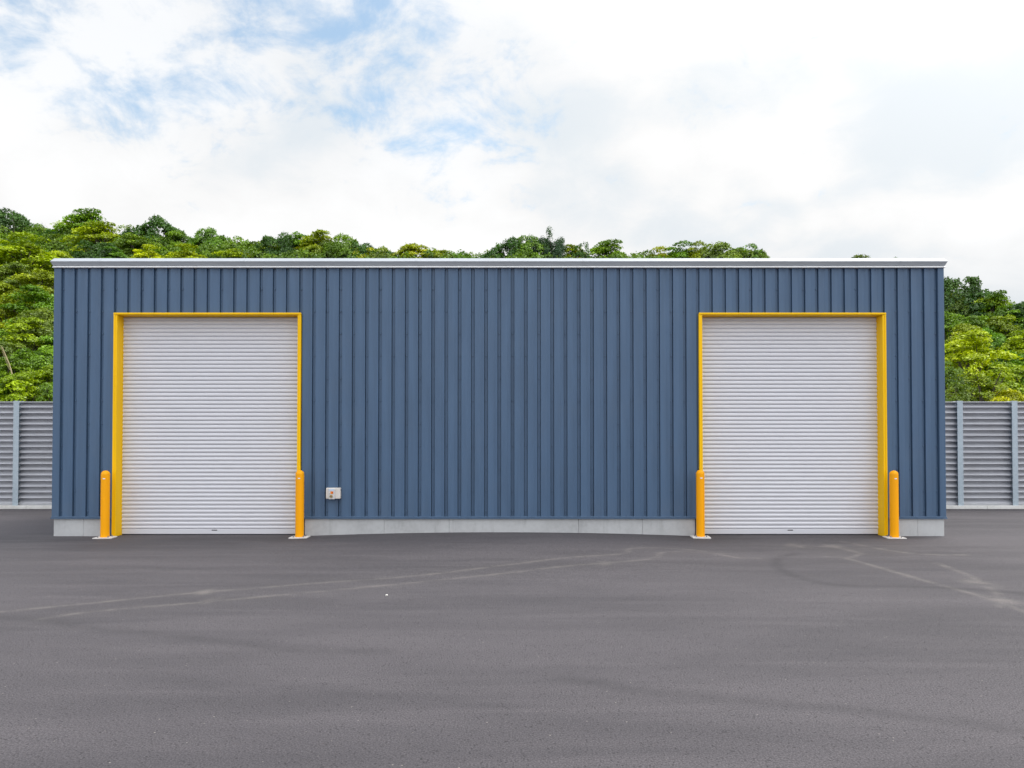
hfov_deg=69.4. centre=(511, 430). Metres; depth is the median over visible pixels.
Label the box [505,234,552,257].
broadleaf tree
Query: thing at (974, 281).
broadleaf tree
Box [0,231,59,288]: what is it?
broadleaf tree
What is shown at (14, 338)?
broadleaf tree
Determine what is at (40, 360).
broadleaf tree
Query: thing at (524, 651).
ground
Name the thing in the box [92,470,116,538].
bollard
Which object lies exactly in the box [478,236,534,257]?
broadleaf tree
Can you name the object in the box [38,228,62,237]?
broadleaf tree
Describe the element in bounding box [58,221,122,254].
broadleaf tree
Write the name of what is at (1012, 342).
broadleaf tree
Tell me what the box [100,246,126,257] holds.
broadleaf tree
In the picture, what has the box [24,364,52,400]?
broadleaf tree
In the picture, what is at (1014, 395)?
broadleaf tree
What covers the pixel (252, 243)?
broadleaf tree
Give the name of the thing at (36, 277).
broadleaf tree
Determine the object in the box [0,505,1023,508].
kerb
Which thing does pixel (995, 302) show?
broadleaf tree
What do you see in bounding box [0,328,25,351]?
broadleaf tree
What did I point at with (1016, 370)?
broadleaf tree
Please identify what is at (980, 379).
broadleaf tree
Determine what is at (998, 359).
broadleaf tree
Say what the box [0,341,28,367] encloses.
broadleaf tree
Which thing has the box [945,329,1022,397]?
broadleaf tree
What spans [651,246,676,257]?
broadleaf tree
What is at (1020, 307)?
broadleaf tree
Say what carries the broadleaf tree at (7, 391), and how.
on the hillside
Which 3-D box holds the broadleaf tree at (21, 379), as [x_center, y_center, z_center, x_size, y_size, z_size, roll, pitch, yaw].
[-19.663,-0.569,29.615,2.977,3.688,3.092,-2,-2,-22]
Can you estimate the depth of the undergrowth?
57.27 m
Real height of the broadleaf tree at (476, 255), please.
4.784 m
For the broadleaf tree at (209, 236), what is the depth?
59.14 m
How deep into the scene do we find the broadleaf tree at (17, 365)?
31.05 m
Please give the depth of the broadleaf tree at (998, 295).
39.25 m
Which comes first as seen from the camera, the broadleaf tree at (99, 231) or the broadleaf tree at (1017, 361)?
the broadleaf tree at (1017, 361)
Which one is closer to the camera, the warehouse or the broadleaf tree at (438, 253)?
the warehouse
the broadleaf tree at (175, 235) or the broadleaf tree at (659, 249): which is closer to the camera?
the broadleaf tree at (659, 249)
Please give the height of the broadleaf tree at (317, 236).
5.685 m
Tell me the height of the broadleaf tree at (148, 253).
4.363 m
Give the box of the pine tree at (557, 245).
[528,226,571,257]
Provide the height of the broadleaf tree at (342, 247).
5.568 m
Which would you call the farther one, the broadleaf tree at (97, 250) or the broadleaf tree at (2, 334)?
the broadleaf tree at (97, 250)
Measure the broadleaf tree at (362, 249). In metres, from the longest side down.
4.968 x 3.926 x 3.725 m
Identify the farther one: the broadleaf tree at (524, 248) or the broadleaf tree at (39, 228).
the broadleaf tree at (39, 228)
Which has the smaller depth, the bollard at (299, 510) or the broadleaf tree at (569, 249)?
the bollard at (299, 510)
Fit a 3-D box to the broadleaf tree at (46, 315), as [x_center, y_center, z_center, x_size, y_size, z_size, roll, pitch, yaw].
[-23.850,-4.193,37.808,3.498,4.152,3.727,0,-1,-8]
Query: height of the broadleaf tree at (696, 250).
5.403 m
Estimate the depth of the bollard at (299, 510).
13.58 m
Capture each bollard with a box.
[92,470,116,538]
[289,470,309,538]
[690,470,710,538]
[882,470,906,538]
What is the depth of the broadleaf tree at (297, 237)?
56.69 m
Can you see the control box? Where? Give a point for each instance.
(333, 493)
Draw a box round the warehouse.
[50,258,947,535]
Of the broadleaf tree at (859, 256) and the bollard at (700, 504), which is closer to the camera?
the bollard at (700, 504)
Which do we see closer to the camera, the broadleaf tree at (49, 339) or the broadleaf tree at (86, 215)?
the broadleaf tree at (49, 339)
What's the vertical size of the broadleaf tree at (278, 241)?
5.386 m
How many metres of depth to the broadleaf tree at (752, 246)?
52.58 m
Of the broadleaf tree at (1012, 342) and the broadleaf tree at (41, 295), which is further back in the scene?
the broadleaf tree at (41, 295)
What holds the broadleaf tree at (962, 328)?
on the hillside
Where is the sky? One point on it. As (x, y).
(785, 128)
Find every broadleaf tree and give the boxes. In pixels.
[0,207,35,233]
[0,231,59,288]
[0,262,52,299]
[0,281,33,313]
[0,284,53,333]
[0,293,34,332]
[0,317,51,357]
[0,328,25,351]
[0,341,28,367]
[0,344,52,384]
[0,356,47,401]
[0,370,50,401]
[0,376,31,401]
[1,268,53,309]
[9,307,53,348]
[23,223,49,237]
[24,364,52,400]
[32,332,53,370]
[32,382,52,401]
[33,250,73,282]
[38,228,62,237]
[46,220,83,240]
[46,234,74,255]
[51,207,110,245]
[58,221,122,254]
[71,239,120,257]
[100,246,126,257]
[111,224,142,239]
[112,232,163,257]
[119,214,180,250]
[129,244,162,257]
[161,230,190,249]
[161,243,206,257]
[185,226,231,257]
[211,248,253,257]
[219,236,250,249]
[243,241,260,248]
[248,241,283,253]
[253,230,299,257]
[275,231,319,254]
[296,229,334,252]
[303,239,346,257]
[321,232,359,257]
[339,240,376,257]
[353,248,374,257]
[366,245,394,257]
[390,243,434,257]
[418,249,452,257]
[448,251,474,257]
[467,249,496,257]
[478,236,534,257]
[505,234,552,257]
[562,244,592,257]
[570,242,589,257]
[588,239,626,257]
[636,250,655,257]
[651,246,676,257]
[664,240,695,257]
[686,240,706,257]
[692,241,753,257]
[729,243,763,257]
[753,248,767,257]
[851,254,870,257]
[944,276,988,329]
[944,287,964,337]
[944,290,999,338]
[944,311,965,353]
[944,315,997,357]
[944,323,1000,373]
[945,296,997,334]
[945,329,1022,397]
[945,360,992,401]
[945,362,1015,401]
[945,382,987,401]
[966,327,1012,363]
[971,296,1015,319]
[972,314,1022,347]
[976,289,1019,338]
[976,361,1023,401]
[981,329,1023,378]
[984,350,1023,377]
[985,388,1023,401]
[986,354,1023,396]
[995,303,1023,341]
[996,301,1023,340]
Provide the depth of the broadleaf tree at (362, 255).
54.34 m
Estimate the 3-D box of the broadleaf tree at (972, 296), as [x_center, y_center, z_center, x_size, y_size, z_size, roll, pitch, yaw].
[25.564,-5.260,40.407,3.498,4.586,3.591,1,-2,23]
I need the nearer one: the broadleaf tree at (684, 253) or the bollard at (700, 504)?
the bollard at (700, 504)
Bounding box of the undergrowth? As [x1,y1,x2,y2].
[0,225,986,401]
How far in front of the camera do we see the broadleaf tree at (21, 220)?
65.95 m
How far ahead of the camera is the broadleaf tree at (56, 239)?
61.38 m
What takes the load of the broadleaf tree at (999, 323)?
on the hillside
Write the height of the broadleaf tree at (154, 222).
6.384 m
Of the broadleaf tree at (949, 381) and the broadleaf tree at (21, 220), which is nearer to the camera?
the broadleaf tree at (949, 381)
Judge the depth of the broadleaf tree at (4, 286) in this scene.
44.27 m
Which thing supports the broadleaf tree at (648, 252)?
on the hillside
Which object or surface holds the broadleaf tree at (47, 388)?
on the hillside
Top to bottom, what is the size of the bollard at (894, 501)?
1.292 m
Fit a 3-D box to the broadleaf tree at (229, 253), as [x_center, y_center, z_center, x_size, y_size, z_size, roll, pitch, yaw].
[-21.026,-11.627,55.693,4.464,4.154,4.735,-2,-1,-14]
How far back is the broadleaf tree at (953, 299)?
41.66 m
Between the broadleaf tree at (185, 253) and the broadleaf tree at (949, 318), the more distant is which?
the broadleaf tree at (185, 253)
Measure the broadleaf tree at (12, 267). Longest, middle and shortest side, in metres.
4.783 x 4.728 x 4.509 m
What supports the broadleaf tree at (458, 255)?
on the hillside
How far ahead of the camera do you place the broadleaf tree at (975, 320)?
38.01 m
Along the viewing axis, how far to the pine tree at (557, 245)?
53.10 m
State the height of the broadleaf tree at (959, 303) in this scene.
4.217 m
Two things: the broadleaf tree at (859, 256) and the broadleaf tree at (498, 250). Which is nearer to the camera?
the broadleaf tree at (859, 256)
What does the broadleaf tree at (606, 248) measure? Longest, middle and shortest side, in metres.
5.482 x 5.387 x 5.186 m
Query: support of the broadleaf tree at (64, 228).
on the hillside
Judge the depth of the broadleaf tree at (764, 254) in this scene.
52.44 m
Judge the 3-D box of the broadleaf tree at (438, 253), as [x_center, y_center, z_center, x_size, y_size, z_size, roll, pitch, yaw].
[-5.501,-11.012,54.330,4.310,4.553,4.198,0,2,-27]
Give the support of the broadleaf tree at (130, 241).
on the hillside
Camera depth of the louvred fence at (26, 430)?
19.83 m
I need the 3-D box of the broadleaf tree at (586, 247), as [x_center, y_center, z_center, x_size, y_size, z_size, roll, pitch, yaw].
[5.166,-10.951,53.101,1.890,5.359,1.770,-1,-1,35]
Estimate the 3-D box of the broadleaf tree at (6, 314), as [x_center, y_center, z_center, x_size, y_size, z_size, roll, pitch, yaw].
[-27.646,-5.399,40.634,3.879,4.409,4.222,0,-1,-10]
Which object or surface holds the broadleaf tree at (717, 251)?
on the hillside
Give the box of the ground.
[0,509,1023,767]
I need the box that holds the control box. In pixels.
[326,488,340,498]
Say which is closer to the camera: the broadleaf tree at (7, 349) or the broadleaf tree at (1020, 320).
the broadleaf tree at (7, 349)
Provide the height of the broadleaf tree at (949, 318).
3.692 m
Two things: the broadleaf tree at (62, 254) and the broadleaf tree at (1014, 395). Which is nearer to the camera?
the broadleaf tree at (1014, 395)
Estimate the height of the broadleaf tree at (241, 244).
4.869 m
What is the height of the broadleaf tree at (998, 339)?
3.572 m
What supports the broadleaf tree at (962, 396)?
on the hillside
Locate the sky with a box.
[0,0,1023,315]
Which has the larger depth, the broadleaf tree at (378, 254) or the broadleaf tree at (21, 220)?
the broadleaf tree at (21, 220)
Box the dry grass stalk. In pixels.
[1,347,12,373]
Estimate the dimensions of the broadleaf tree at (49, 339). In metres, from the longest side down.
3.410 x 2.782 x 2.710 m
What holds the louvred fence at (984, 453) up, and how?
on the kerb
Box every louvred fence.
[0,401,52,505]
[945,401,1023,505]
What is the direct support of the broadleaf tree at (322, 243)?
on the hillside
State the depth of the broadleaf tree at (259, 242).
57.69 m
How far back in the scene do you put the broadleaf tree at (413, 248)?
53.73 m
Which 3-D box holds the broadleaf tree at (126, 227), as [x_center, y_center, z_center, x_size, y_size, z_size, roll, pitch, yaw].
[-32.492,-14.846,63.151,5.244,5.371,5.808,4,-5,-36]

